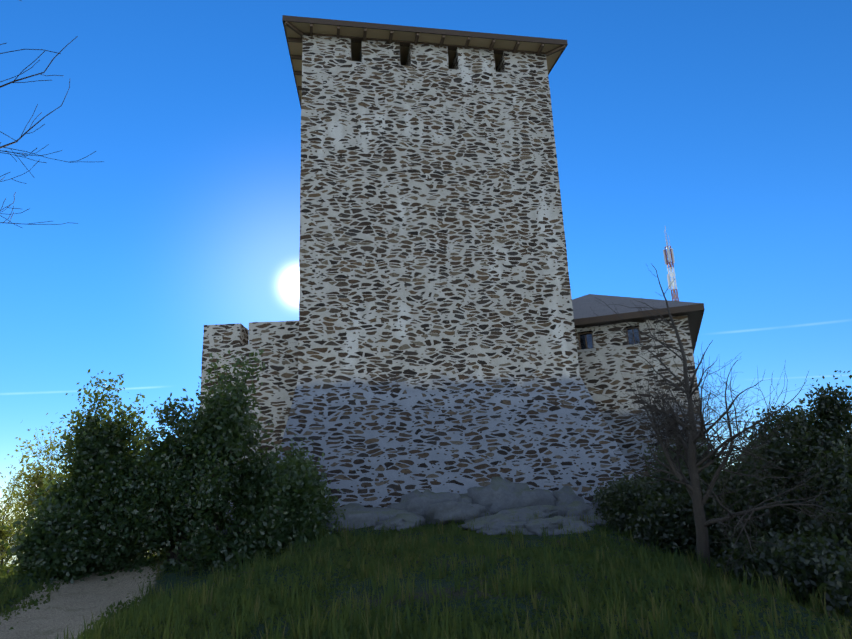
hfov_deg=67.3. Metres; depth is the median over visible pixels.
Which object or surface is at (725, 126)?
sky
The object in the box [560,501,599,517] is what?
outcrop rock
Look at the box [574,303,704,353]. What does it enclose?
side roof trim
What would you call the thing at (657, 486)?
bush
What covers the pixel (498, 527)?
outcrop rock
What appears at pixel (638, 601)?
grass
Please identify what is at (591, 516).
outcrop rock
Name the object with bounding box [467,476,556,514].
outcrop rock
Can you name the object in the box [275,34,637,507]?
donjon tower
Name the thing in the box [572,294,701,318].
side roof slate
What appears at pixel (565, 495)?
outcrop rock
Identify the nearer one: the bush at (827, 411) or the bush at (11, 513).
the bush at (827, 411)
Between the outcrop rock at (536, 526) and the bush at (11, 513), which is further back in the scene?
the bush at (11, 513)
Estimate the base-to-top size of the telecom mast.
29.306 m
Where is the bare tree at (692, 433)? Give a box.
[583,265,851,578]
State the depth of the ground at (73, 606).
9.62 m
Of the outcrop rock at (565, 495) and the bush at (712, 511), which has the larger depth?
the outcrop rock at (565, 495)
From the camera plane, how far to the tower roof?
25.65 m
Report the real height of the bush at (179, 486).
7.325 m
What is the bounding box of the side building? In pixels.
[575,315,704,479]
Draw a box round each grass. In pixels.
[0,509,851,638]
[0,512,851,638]
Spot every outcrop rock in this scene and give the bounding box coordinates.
[217,503,426,540]
[374,512,425,530]
[387,489,461,513]
[420,501,493,524]
[448,492,471,503]
[458,505,570,530]
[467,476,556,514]
[476,520,536,535]
[523,515,595,535]
[552,486,586,505]
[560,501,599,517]
[583,513,615,526]
[591,481,628,507]
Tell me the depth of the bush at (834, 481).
11.27 m
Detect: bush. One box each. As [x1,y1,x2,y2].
[0,461,149,583]
[53,349,273,580]
[224,427,345,560]
[584,447,712,525]
[592,474,717,558]
[634,417,756,481]
[665,370,851,505]
[688,443,839,570]
[704,526,851,611]
[776,464,851,554]
[778,434,851,532]
[811,532,851,616]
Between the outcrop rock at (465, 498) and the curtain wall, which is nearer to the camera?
the outcrop rock at (465, 498)
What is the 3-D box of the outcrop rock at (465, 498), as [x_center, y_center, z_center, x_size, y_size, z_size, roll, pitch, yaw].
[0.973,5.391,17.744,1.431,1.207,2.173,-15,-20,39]
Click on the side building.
(604, 363)
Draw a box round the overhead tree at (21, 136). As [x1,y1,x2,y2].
[0,0,103,227]
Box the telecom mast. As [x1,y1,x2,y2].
[663,227,678,300]
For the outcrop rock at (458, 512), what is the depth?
15.81 m
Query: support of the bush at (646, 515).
on the ground at (73, 606)
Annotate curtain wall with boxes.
[200,320,298,519]
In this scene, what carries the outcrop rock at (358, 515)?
on the ground at (73, 606)
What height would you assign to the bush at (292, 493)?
3.620 m
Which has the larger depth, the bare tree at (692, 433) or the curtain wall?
the curtain wall
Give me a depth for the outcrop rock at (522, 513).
15.18 m
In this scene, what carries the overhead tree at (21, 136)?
on the ground at (73, 606)
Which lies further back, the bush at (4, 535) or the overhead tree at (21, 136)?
the bush at (4, 535)
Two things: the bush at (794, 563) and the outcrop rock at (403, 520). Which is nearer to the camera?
the bush at (794, 563)
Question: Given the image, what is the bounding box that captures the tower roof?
[282,15,567,106]
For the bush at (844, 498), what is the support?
on the ground at (73, 606)
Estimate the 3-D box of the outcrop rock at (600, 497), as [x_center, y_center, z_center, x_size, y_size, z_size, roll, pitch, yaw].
[5.538,5.398,18.367,1.967,1.507,1.565,0,-15,-10]
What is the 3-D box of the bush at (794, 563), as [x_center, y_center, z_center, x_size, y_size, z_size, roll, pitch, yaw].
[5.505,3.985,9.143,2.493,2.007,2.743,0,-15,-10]
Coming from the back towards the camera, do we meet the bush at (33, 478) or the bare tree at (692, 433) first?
the bush at (33, 478)
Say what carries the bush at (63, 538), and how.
on the ground at (73, 606)
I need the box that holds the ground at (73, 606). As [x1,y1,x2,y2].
[0,524,851,638]
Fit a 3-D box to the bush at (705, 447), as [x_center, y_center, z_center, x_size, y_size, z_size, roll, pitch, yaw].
[8.386,5.037,16.748,4.892,4.773,3.905,0,-15,-10]
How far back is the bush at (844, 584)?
7.35 m
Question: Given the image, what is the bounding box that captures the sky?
[0,0,851,565]
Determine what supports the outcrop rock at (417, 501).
on the ground at (73, 606)

